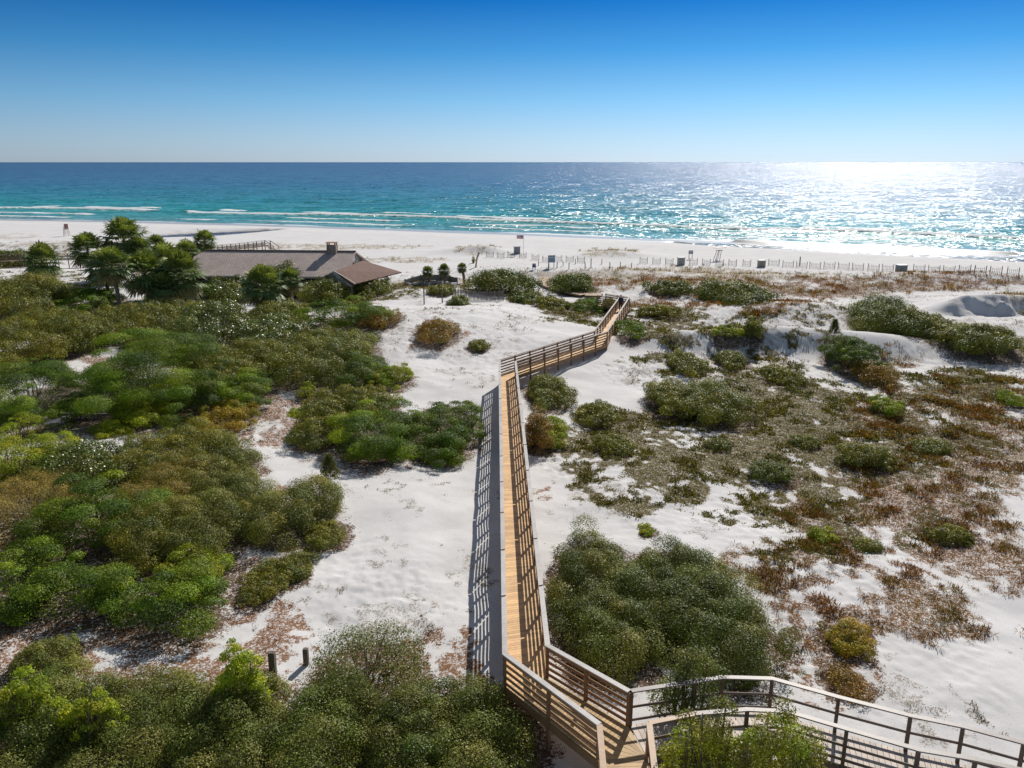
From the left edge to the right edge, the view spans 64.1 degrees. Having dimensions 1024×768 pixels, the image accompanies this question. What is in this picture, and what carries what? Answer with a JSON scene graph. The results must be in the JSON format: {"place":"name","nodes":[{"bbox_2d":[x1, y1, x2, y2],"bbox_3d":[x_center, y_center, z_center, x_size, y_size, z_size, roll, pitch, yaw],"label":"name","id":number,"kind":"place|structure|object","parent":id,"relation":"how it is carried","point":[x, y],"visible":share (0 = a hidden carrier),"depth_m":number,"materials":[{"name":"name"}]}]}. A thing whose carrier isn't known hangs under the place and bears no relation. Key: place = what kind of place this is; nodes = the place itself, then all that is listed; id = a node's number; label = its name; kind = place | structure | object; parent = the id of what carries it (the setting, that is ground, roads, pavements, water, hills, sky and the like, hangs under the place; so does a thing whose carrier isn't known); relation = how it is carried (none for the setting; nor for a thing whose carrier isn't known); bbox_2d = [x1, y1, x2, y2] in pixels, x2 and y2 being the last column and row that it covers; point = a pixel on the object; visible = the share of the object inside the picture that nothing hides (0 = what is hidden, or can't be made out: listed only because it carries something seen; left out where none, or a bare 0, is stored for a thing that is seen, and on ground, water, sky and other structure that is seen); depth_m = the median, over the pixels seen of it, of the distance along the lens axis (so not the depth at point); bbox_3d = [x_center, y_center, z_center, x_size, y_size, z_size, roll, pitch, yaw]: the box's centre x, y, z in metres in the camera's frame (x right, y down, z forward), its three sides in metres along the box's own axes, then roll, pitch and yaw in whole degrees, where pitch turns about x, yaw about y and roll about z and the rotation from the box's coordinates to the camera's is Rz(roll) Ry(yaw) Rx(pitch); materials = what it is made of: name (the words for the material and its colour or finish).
{"place":"outdoors","nodes":[
{"label":"outdoors","id":0,"kind":"place"},
{"bbox_2d":[0,219,1023,767],"bbox_3d":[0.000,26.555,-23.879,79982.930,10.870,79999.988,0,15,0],"label":"ground","id":1,"kind":"structure","parent":0,"point":[422,569],"depth_m":42.11,"materials":[{"name":"sand"}]},
{"bbox_2d":[0,410,47,439],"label":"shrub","id":2,"kind":"object","parent":1,"relation":"on","point":[34,417],"visible":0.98,"depth_m":50.32,"materials":[{"name":"green plant"}]},
{"bbox_2d":[0,657,72,746],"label":"shrub","id":3,"kind":"object","parent":1,"relation":"on","point":[30,690],"visible":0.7,"depth_m":23.91,"materials":[{"name":"green plant"}]},
{"bbox_2d":[0,268,80,319],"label":"shrub","id":4,"kind":"object","parent":1,"relation":"on","point":[44,291],"visible":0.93,"depth_m":92.12,"materials":[{"name":"green plant"}]},
{"bbox_2d":[0,532,82,625],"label":"shrub","id":5,"kind":"object","parent":1,"relation":"on","point":[55,550],"visible":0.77,"depth_m":32.20,"materials":[{"name":"green plant"}]},
{"bbox_2d":[0,430,82,489],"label":"shrub","id":6,"kind":"object","parent":1,"relation":"on","point":[30,451],"visible":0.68,"depth_m":43.59,"materials":[{"name":"green plant"}]},
{"bbox_2d":[19,239,65,279],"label":"palm tree","id":7,"kind":"object","parent":1,"relation":"on","point":[44,249],"visible":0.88,"depth_m":105.53,"materials":[{"name":"green plant"}]},
{"bbox_2d":[5,631,83,685],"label":"shrub","id":8,"kind":"object","parent":1,"relation":"on","point":[33,652],"visible":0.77,"depth_m":27.86,"materials":[{"name":"green plant"}]},
{"bbox_2d":[0,351,91,425],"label":"shrub","id":9,"kind":"object","parent":1,"relation":"on","point":[61,376],"visible":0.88,"depth_m":55.56,"materials":[{"name":"green plant"}]},
{"bbox_2d":[0,466,97,551],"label":"shrub","id":10,"kind":"object","parent":1,"relation":"on","point":[8,517],"visible":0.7,"depth_m":38.64,"materials":[{"name":"green plant"}]},
{"bbox_2d":[0,305,101,372],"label":"shrub","id":11,"kind":"object","parent":1,"relation":"on","point":[35,331],"visible":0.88,"depth_m":70.32,"materials":[{"name":"green plant"}]},
{"bbox_2d":[0,651,130,767],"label":"shrub","id":12,"kind":"object","parent":1,"relation":"on","point":[69,681],"visible":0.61,"depth_m":23.75,"materials":[{"name":"green plant"}]},
{"bbox_2d":[0,559,138,633],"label":"shrub","id":13,"kind":"object","parent":1,"relation":"on","point":[86,572],"visible":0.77,"depth_m":31.20,"materials":[{"name":"green plant"}]},
{"bbox_2d":[6,437,153,494],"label":"shrub","id":14,"kind":"object","parent":1,"relation":"on","point":[82,453],"visible":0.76,"depth_m":42.51,"materials":[{"name":"green plant"}]},
{"bbox_2d":[64,230,105,270],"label":"palm tree","id":15,"kind":"object","parent":1,"relation":"on","point":[85,240],"visible":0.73,"depth_m":115.65,"materials":[{"name":"green plant"}]},
{"bbox_2d":[55,316,117,354],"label":"shrub","id":16,"kind":"object","parent":1,"relation":"on","point":[90,329],"visible":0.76,"depth_m":73.86,"materials":[{"name":"green plant"}]},
{"bbox_2d":[0,466,176,564],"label":"shrub","id":17,"kind":"object","parent":1,"relation":"on","point":[73,510],"visible":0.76,"depth_m":36.29,"materials":[{"name":"green plant"}]},
{"bbox_2d":[49,284,127,313],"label":"shrub","id":18,"kind":"object","parent":1,"relation":"on","point":[88,294],"visible":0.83,"depth_m":94.82,"materials":[{"name":"green plant"}]},
{"bbox_2d":[50,682,129,759],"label":"shrub","id":19,"kind":"object","parent":1,"relation":"on","point":[82,707],"visible":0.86,"depth_m":23.61,"materials":[{"name":"green plant"}]},
{"bbox_2d":[88,245,135,307],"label":"palm tree","id":20,"kind":"object","parent":1,"relation":"on","point":[111,256],"visible":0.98,"depth_m":88.25,"materials":[{"name":"green plant"}]},
{"bbox_2d":[28,662,212,767],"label":"shrub","id":21,"kind":"object","parent":1,"relation":"on","point":[127,700],"visible":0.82,"depth_m":23.83,"materials":[{"name":"green plant"}]},
{"bbox_2d":[97,215,152,261],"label":"palm tree","id":22,"kind":"object","parent":1,"relation":"on","point":[121,228],"visible":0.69,"depth_m":119.27,"materials":[{"name":"green plant"}]},
{"bbox_2d":[36,325,232,432],"bbox_3d":[-26.094,-1.350,58.772,10.430,5.613,20.613,0,15,0],"label":"shrub","id":23,"kind":"object","parent":1,"relation":"on","point":[142,355],"visible":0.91,"depth_m":55.19,"materials":[{"name":"green plant"}]},
{"bbox_2d":[85,377,191,434],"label":"shrub","id":24,"kind":"object","parent":1,"relation":"on","point":[141,413],"visible":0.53,"depth_m":52.88,"materials":[{"name":"green plant"}]},
{"bbox_2d":[119,247,168,302],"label":"palm tree","id":25,"kind":"object","parent":1,"relation":"on","point":[144,261],"visible":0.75,"depth_m":91.59,"materials":[{"name":"green plant"}]},
{"bbox_2d":[97,298,204,343],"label":"shrub","id":26,"kind":"object","parent":1,"relation":"on","point":[144,314],"visible":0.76,"depth_m":81.13,"materials":[{"name":"green plant"}]},
{"bbox_2d":[87,488,216,578],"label":"shrub","id":27,"kind":"object","parent":1,"relation":"on","point":[136,540],"visible":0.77,"depth_m":35.34,"materials":[{"name":"green plant"}]},
{"bbox_2d":[84,555,233,640],"bbox_3d":[-13.327,8.023,30.895,5.604,2.282,4.909,0,15,0],"label":"shrub","id":28,"kind":"object","parent":1,"relation":"on","point":[209,582],"visible":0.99,"depth_m":30.45,"materials":[{"name":"green plant"}]},
{"bbox_2d":[144,271,183,302],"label":"palm tree","id":29,"kind":"object","parent":1,"relation":"on","point":[162,292],"visible":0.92,"depth_m":91.26,"materials":[{"name":"green plant"}]},
{"bbox_2d":[109,452,222,516],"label":"shrub","id":30,"kind":"object","parent":1,"relation":"on","point":[139,489],"visible":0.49,"depth_m":41.17,"materials":[{"name":"green plant"}]},
{"bbox_2d":[92,414,255,491],"bbox_3d":[-18.826,3.850,45.287,8.479,2.509,9.154,0,15,0],"label":"shrub","id":31,"kind":"object","parent":1,"relation":"on","point":[174,440],"visible":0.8,"depth_m":45.09,"materials":[{"name":"green plant"}]},
{"bbox_2d":[153,247,208,304],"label":"palm tree","id":32,"kind":"object","parent":1,"relation":"on","point":[181,261],"visible":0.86,"depth_m":92.82,"materials":[{"name":"green plant"}]},
{"bbox_2d":[142,540,235,608],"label":"shrub","id":33,"kind":"object","parent":1,"relation":"on","point":[228,560],"visible":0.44,"depth_m":33.31,"materials":[{"name":"green plant"}]},
{"bbox_2d":[155,357,243,429],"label":"shrub","id":34,"kind":"object","parent":1,"relation":"on","point":[203,383],"visible":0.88,"depth_m":54.10,"materials":[{"name":"green plant"}]},
{"bbox_2d":[163,297,254,355],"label":"shrub","id":35,"kind":"object","parent":1,"relation":"on","point":[212,311],"visible":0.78,"depth_m":76.00,"materials":[{"name":"green plant"}]},
{"bbox_2d":[160,438,266,500],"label":"shrub","id":36,"kind":"object","parent":1,"relation":"on","point":[252,455],"visible":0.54,"depth_m":43.49,"materials":[{"name":"green plant"}]},
{"bbox_2d":[147,468,281,569],"bbox_3d":[-13.793,5.731,38.491,5.380,2.519,10.482,3,16,12],"label":"shrub","id":37,"kind":"object","parent":1,"relation":"on","point":[220,497],"visible":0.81,"depth_m":37.09,"materials":[{"name":"green plant"}]},
{"bbox_2d":[185,394,261,438],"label":"shrub","id":38,"kind":"object","parent":1,"relation":"on","point":[224,412],"visible":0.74,"depth_m":52.55,"materials":[{"name":"green plant"}]},
{"bbox_2d":[158,666,294,767],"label":"shrub","id":39,"kind":"object","parent":1,"relation":"on","point":[219,708],"visible":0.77,"depth_m":23.93,"materials":[{"name":"green plant"}]},
{"bbox_2d":[196,272,257,304],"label":"shrub","id":40,"kind":"object","parent":1,"relation":"on","point":[232,286],"visible":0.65,"depth_m":99.42,"materials":[{"name":"green plant"}]},
{"bbox_2d":[176,334,291,396],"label":"shrub","id":41,"kind":"object","parent":1,"relation":"on","point":[259,344],"visible":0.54,"depth_m":64.24,"materials":[{"name":"green plant"}]},
{"bbox_2d":[208,637,272,723],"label":"shrub","id":42,"kind":"object","parent":1,"relation":"on","point":[228,676],"visible":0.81,"depth_m":25.14,"materials":[{"name":"green plant"}]},
{"bbox_2d":[211,364,275,409],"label":"shrub","id":43,"kind":"object","parent":1,"relation":"on","point":[248,378],"visible":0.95,"depth_m":56.54,"materials":[{"name":"green plant"}]},
{"bbox_2d":[234,263,288,310],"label":"palm tree","id":44,"kind":"object","parent":1,"relation":"on","point":[261,274],"visible":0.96,"depth_m":89.19,"materials":[{"name":"green plant"}]},
{"bbox_2d":[234,553,297,607],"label":"shrub","id":45,"kind":"object","parent":1,"relation":"on","point":[254,579],"visible":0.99,"depth_m":33.11,"materials":[{"name":"green plant"}]},
{"bbox_2d":[231,311,317,358],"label":"shrub","id":46,"kind":"object","parent":1,"relation":"on","point":[281,325],"visible":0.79,"depth_m":74.31,"materials":[{"name":"green plant"}]},
{"bbox_2d":[243,298,311,326],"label":"shrub","id":47,"kind":"object","parent":1,"relation":"on","point":[285,307],"visible":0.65,"depth_m":85.72,"materials":[{"name":"green plant"}]},
{"bbox_2d":[192,242,368,295],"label":"beach house","id":48,"kind":"structure","parent":1,"relation":"on","point":[228,264],"depth_m":108.05,"materials":[{"name":"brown wood"}]},
{"bbox_2d":[233,469,348,554],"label":"shrub","id":49,"kind":"object","parent":1,"relation":"on","point":[305,515],"visible":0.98,"depth_m":37.94,"materials":[{"name":"green plant"}]},
{"bbox_2d":[277,550,321,583],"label":"shrub","id":50,"kind":"object","parent":1,"relation":"on","point":[301,572],"visible":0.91,"depth_m":34.36,"materials":[{"name":"green plant"}]},
{"bbox_2d":[283,396,354,451],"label":"shrub","id":51,"kind":"object","parent":1,"relation":"on","point":[310,421],"visible":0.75,"depth_m":50.57,"materials":[{"name":"green plant"}]},
{"bbox_2d":[294,274,353,305],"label":"shrub","id":52,"kind":"object","parent":1,"relation":"on","point":[310,292],"visible":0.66,"depth_m":98.02,"materials":[{"name":"green plant"}]},
{"bbox_2d":[257,659,391,767],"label":"shrub","id":53,"kind":"object","parent":1,"relation":"on","point":[293,750],"visible":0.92,"depth_m":23.76,"materials":[{"name":"green plant"}]},
{"bbox_2d":[265,322,383,390],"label":"shrub","id":54,"kind":"object","parent":1,"relation":"on","point":[290,357],"visible":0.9,"depth_m":64.02,"materials":[{"name":"green plant"}]},
{"bbox_2d":[302,518,346,551],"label":"shrub","id":55,"kind":"object","parent":1,"relation":"on","point":[329,526],"visible":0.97,"depth_m":36.88,"materials":[{"name":"green plant"}]},
{"bbox_2d":[291,292,395,329],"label":"shrub","id":56,"kind":"object","parent":1,"relation":"on","point":[345,320],"visible":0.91,"depth_m":79.38,"materials":[{"name":"green plant"}]},
{"bbox_2d":[300,383,403,423],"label":"shrub","id":57,"kind":"object","parent":1,"relation":"on","point":[352,394],"visible":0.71,"depth_m":55.73,"materials":[{"name":"green plant"}]},
{"bbox_2d":[317,261,400,299],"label":"house wing","id":58,"kind":"structure","parent":1,"relation":"on","point":[361,272],"depth_m":103.42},
{"bbox_2d":[334,348,389,388],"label":"shrub","id":59,"kind":"object","parent":1,"relation":"on","point":[361,362],"visible":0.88,"depth_m":62.09,"materials":[{"name":"green plant"}]},
{"bbox_2d":[297,613,437,718],"bbox_3d":[-4.720,9.013,27.167,4.577,2.578,5.148,0,15,0],"label":"shrub","id":60,"kind":"object","parent":1,"relation":"on","point":[366,659],"visible":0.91,"depth_m":26.73,"materials":[{"name":"green plant"}]},
{"bbox_2d":[322,394,420,463],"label":"shrub","id":61,"kind":"object","parent":1,"relation":"on","point":[380,445],"visible":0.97,"depth_m":47.96,"materials":[{"name":"green plant"}]},
{"bbox_2d":[364,361,413,389],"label":"shrub","id":62,"kind":"object","parent":1,"relation":"on","point":[387,378],"visible":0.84,"depth_m":62.40,"materials":[{"name":"green plant"}]},
{"bbox_2d":[359,670,498,767],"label":"shrub","id":63,"kind":"object","parent":1,"relation":"on","point":[387,730],"visible":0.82,"depth_m":23.57,"materials":[{"name":"green plant"}]},
{"bbox_2d":[382,398,488,468],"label":"shrub","id":64,"kind":"object","parent":1,"relation":"on","point":[459,431],"visible":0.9,"depth_m":49.13,"materials":[{"name":"green plant"}]},
{"bbox_2d":[415,316,460,343],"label":"shrub","id":65,"kind":"object","parent":1,"relation":"on","point":[445,327],"visible":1,"depth_m":74.76,"materials":[{"name":"yellow plant"}]},
{"bbox_2d":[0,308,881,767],"bbox_3d":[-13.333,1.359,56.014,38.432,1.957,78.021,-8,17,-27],"label":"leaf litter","id":66,"kind":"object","parent":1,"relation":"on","point":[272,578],"visible":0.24,"depth_m":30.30,"materials":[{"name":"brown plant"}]},
{"bbox_2d":[412,670,544,767],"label":"shrub","id":67,"kind":"object","parent":1,"relation":"on","point":[475,697],"visible":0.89,"depth_m":23.76,"materials":[{"name":"green plant"}]},
{"bbox_2d":[460,267,543,294],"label":"shrub","id":68,"kind":"object","parent":1,"relation":"on","point":[486,279],"visible":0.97,"depth_m":105.51,"materials":[{"name":"green plant"}]},
{"bbox_2d":[0,269,1023,701],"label":"ground cover","id":69,"kind":"object","parent":1,"relation":"on","point":[808,393],"visible":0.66,"depth_m":52.24,"materials":[{"name":"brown plant"}]},
{"bbox_2d":[520,405,554,453],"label":"shrub","id":70,"kind":"object","parent":1,"relation":"on","point":[533,425],"visible":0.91,"depth_m":49.16,"materials":[{"name":"brown plant"}]},
{"bbox_2d":[62,244,1023,312],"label":"beach grass","id":71,"kind":"structure","parent":1,"relation":"on","point":[622,268],"depth_m":122.28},
{"bbox_2d":[525,373,579,411],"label":"shrub","id":72,"kind":"object","parent":1,"relation":"on","point":[542,389],"visible":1,"depth_m":59.44,"materials":[{"name":"green plant"}]},
{"bbox_2d":[545,271,597,294],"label":"shrub","id":73,"kind":"object","parent":1,"relation":"on","point":[568,282],"visible":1,"depth_m":107.89,"materials":[{"name":"green plant"}]},
{"bbox_2d":[498,293,648,767],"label":"boardwalk","id":74,"kind":"structure","parent":1,"relation":"on","point":[591,734],"depth_m":28.42,"materials":[{"name":"wood"}]},
{"bbox_2d":[543,512,643,626],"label":"shrub","id":75,"kind":"object","parent":1,"relation":"on","point":[598,550],"visible":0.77,"depth_m":32.70,"materials":[{"name":"green plant"}]},
{"bbox_2d":[164,265,1022,746],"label":"sparse sprigs","id":76,"kind":"object","parent":1,"relation":"on","point":[624,493],"visible":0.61,"depth_m":63.25,"materials":[{"name":"green plant"}]},
{"bbox_2d":[569,398,623,427],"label":"shrub","id":77,"kind":"object","parent":1,"relation":"on","point":[605,415],"visible":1,"depth_m":55.09,"materials":[{"name":"green plant"}]},
{"bbox_2d":[546,588,670,689],"bbox_3d":[3.657,8.630,29.112,4.220,2.040,5.154,-5,16,-19],"label":"shrub","id":78,"kind":"object","parent":1,"relation":"on","point":[631,641],"visible":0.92,"depth_m":28.54,"materials":[{"name":"green plant"}]},
{"bbox_2d":[586,432,638,459],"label":"shrub","id":79,"kind":"object","parent":1,"relation":"on","point":[613,441],"visible":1,"depth_m":48.80,"materials":[{"name":"green plant"}]},
{"bbox_2d":[601,531,741,646],"bbox_3d":[6.063,7.703,32.426,6.653,1.938,6.624,-9,18,-30],"label":"shrub","id":80,"kind":"object","parent":1,"relation":"on","point":[652,558],"visible":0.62,"depth_m":32.22,"materials":[{"name":"green plant"}]},
{"bbox_2d":[640,376,709,418],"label":"shrub","id":81,"kind":"object","parent":1,"relation":"on","point":[659,397],"visible":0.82,"depth_m":57.47,"materials":[{"name":"green plant"}]},
{"bbox_2d":[662,347,709,377],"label":"shrub","id":82,"kind":"object","parent":1,"relation":"on","point":[696,366],"visible":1,"depth_m":68.09,"materials":[{"name":"green plant"}]},
{"bbox_2d":[646,643,734,730],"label":"shrub","id":83,"kind":"object","parent":1,"relation":"on","point":[678,691],"visible":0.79,"depth_m":24.10,"materials":[{"name":"green plant"}]},
{"bbox_2d":[656,695,752,767],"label":"shrub","id":84,"kind":"object","parent":1,"relation":"on","point":[709,737],"visible":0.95,"depth_m":20.34,"materials":[{"name":"green plant"}]},
{"bbox_2d":[670,376,767,426],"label":"shrub","id":85,"kind":"object","parent":1,"relation":"on","point":[722,395],"visible":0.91,"depth_m":55.69,"materials":[{"name":"green plant"}]},
{"bbox_2d":[638,557,804,696],"bbox_3d":[7.035,8.292,30.003,5.890,2.121,8.288,0,15,0],"label":"shrub","id":86,"kind":"object","parent":1,"relation":"on","point":[753,625],"visible":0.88,"depth_m":28.80,"materials":[{"name":"green plant"}]},
{"bbox_2d":[692,277,780,307],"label":"shrub","id":87,"kind":"object","parent":1,"relation":"on","point":[752,293],"visible":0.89,"depth_m":98.49,"materials":[{"name":"green plant"}]},
{"bbox_2d":[747,459,796,482],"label":"shrub","id":88,"kind":"object","parent":1,"relation":"on","point":[775,470],"visible":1,"depth_m":44.81,"materials":[{"name":"green plant"}]},
{"bbox_2d":[722,693,830,767],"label":"shrub","id":89,"kind":"object","parent":1,"relation":"on","point":[759,741],"visible":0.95,"depth_m":19.61,"materials":[{"name":"green plant"}]},
{"bbox_2d":[749,363,807,390],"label":"shrub","id":90,"kind":"object","parent":1,"relation":"on","point":[776,370],"visible":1,"depth_m":64.51,"materials":[{"name":"green plant"}]},
{"bbox_2d":[580,269,1023,682],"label":"rusty grass","id":91,"kind":"structure","parent":1,"relation":"on","point":[876,491],"depth_m":42.54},
{"bbox_2d":[629,675,1023,767],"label":"grey walkway","id":92,"kind":"structure","parent":1,"relation":"on","point":[844,750],"depth_m":22.52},
{"bbox_2d":[824,616,877,661],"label":"shrub","id":93,"kind":"object","parent":1,"relation":"on","point":[850,647],"visible":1,"depth_m":28.94,"materials":[{"name":"green plant"}]},
{"bbox_2d":[826,660,877,706],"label":"shrub","id":94,"kind":"object","parent":1,"relation":"on","point":[856,681],"visible":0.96,"depth_m":26.83,"materials":[{"name":"brown plant"}]},
{"bbox_2d":[816,333,893,372],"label":"shrub","id":95,"kind":"object","parent":1,"relation":"on","point":[852,351],"visible":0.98,"depth_m":68.04,"materials":[{"name":"green plant"}]},
{"bbox_2d":[833,442,902,471],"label":"shrub","id":96,"kind":"object","parent":1,"relation":"on","point":[876,454],"visible":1,"depth_m":46.82,"materials":[{"name":"green plant"}]},
{"bbox_2d":[842,359,902,390],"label":"shrub","id":97,"kind":"object","parent":1,"relation":"on","point":[888,374],"visible":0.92,"depth_m":64.05,"materials":[{"name":"green plant"}]},
{"bbox_2d":[843,291,935,337],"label":"shrub","id":98,"kind":"object","parent":1,"relation":"on","point":[873,309],"visible":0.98,"depth_m":79.08,"materials":[{"name":"green plant"}]},
{"bbox_2d":[869,309,1010,354],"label":"shrub","id":99,"kind":"object","parent":1,"relation":"on","point":[940,323],"visible":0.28,"depth_m":76.22,"materials":[{"name":"green plant"}]},
{"bbox_2d":[922,522,977,546],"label":"shrub","id":100,"kind":"object","parent":1,"relation":"on","point":[962,534],"visible":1,"depth_m":37.59,"materials":[{"name":"green plant"}]},
{"bbox_2d":[924,321,1023,357],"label":"shrub","id":101,"kind":"object","parent":1,"relation":"on","point":[988,335],"visible":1,"depth_m":72.16,"materials":[{"name":"green plant"}]},
{"bbox_2d":[0,162,1023,261],"bbox_3d":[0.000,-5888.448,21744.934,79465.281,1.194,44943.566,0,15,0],"label":"sea","id":102,"kind":"structure","parent":0,"point":[968,205],"depth_m":444.76,"materials":[{"name":"liquid"}]},
{"bbox_2d":[0,0,1023,161],"label":"sky","id":103,"kind":"structure","parent":0,"point":[81,80],"materials":[{"name":"blue"}]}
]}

